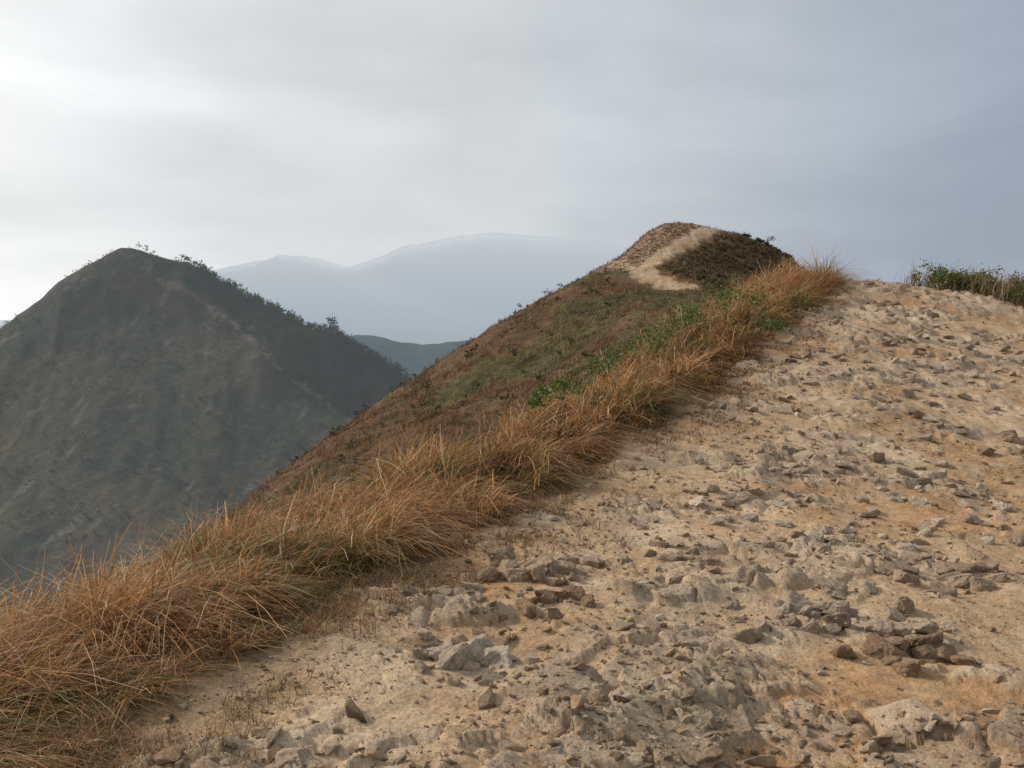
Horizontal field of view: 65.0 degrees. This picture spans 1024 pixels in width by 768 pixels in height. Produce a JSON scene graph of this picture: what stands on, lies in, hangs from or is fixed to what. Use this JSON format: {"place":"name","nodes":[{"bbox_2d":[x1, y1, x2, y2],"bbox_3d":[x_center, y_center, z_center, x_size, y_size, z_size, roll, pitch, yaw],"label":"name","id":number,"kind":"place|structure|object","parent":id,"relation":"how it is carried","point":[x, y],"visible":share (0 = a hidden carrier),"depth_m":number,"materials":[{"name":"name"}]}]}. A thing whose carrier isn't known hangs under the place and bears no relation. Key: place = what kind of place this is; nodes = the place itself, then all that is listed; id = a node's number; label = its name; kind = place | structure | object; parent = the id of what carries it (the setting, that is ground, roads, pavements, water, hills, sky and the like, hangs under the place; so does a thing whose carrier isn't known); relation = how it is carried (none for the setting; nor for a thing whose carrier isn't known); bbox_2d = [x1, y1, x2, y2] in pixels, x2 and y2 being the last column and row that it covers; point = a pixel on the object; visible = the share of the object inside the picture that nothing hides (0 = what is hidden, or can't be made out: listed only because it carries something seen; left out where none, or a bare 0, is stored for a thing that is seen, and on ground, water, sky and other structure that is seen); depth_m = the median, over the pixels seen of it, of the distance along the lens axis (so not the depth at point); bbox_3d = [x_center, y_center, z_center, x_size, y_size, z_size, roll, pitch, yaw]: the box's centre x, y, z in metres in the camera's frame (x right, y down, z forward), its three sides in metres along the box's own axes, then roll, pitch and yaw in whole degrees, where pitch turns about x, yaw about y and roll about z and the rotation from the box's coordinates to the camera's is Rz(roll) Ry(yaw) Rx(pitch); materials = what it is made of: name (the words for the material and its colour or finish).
{"place":"outdoors","nodes":[
{"label":"outdoors","id":0,"kind":"place"},
{"bbox_2d":[0,248,407,626],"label":"mountain","id":1,"kind":"structure","parent":0,"point":[216,452],"depth_m":233.42,"materials":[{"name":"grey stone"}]},
{"bbox_2d":[0,249,403,561],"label":"mountain scrub","id":2,"kind":"object","parent":1,"relation":"on","point":[159,448],"visible":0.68,"depth_m":224.49,"materials":[{"name":"green plant"}]},
{"bbox_2d":[127,242,414,416],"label":"distant trees","id":3,"kind":"object","parent":1,"relation":"on","point":[256,299],"visible":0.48,"depth_m":276.80,"materials":[{"name":"green plant"}]},
{"bbox_2d":[0,255,504,344],"bbox_3d":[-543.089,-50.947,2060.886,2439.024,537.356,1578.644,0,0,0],"label":"hazy ridge","id":4,"kind":"structure","parent":0,"point":[317,292],"depth_m":1772.14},
{"bbox_2d":[341,335,470,377],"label":"wooded hills","id":5,"kind":"structure","parent":0,"point":[413,358],"depth_m":587.54,"materials":[{"name":"grey plant"}]},
{"bbox_2d":[28,221,812,609],"bbox_3d":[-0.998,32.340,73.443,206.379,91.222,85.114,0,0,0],"label":"grassy hill","id":6,"kind":"structure","parent":0,"point":[522,338],"depth_m":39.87,"materials":[{"name":"brown plant"}]},
{"bbox_2d":[276,228,794,503],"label":"hillside shrubs","id":7,"kind":"object","parent":6,"relation":"on","point":[701,274],"visible":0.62,"depth_m":51.67,"materials":[{"name":"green plant"}]},
{"bbox_2d":[593,221,721,273],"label":"hilltop rocks","id":8,"kind":"object","parent":6,"relation":"on","point":[650,242],"visible":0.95,"depth_m":60.41,"materials":[{"name":"brown stone"}]},
{"bbox_2d":[585,223,730,290],"bbox_3d":[9.232,-7.935,49.085,11.854,10.623,35.402,0,0,9],"label":"hill trail","id":9,"kind":"object","parent":6,"relation":"on","point":[645,271],"visible":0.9,"depth_m":57.31,"materials":[{"name":"beige soil"}]},
{"bbox_2d":[347,235,624,317],"bbox_3d":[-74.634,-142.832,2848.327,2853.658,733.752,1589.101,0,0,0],"label":"hazy mountains","id":10,"kind":"structure","parent":0,"point":[501,276],"depth_m":2502.18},
{"bbox_2d":[0,237,1023,767],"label":"ground","id":11,"kind":"structure","parent":0,"point":[164,704],"depth_m":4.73,"materials":[{"name":"brown plant"}]},
{"bbox_2d":[510,274,813,451],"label":"green shrubs","id":12,"kind":"object","parent":11,"relation":"on","point":[536,401],"visible":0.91,"depth_m":12.29,"materials":[{"name":"green plant"}]},
{"bbox_2d":[894,258,1023,307],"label":"crest grass","id":13,"kind":"structure","parent":11,"relation":"on","point":[1004,291],"depth_m":22.90,"materials":[{"name":"plant"}]},
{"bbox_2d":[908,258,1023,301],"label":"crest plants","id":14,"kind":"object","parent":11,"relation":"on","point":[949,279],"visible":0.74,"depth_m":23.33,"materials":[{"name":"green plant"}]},
{"bbox_2d":[0,0,1023,321],"label":"sky","id":15,"kind":"structure","parent":0,"point":[222,134],"materials":[{"name":"grey"}]},
{"bbox_2d":[109,279,1023,767],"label":"dirt path","id":16,"kind":"structure","parent":0,"point":[946,685],"depth_m":4.67,"materials":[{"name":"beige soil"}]},
{"bbox_2d":[152,280,1023,767],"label":"rocks","id":17,"kind":"object","parent":16,"relation":"on","point":[792,610],"visible":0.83,"depth_m":4.51,"materials":[{"name":"grey stone"}]}
]}

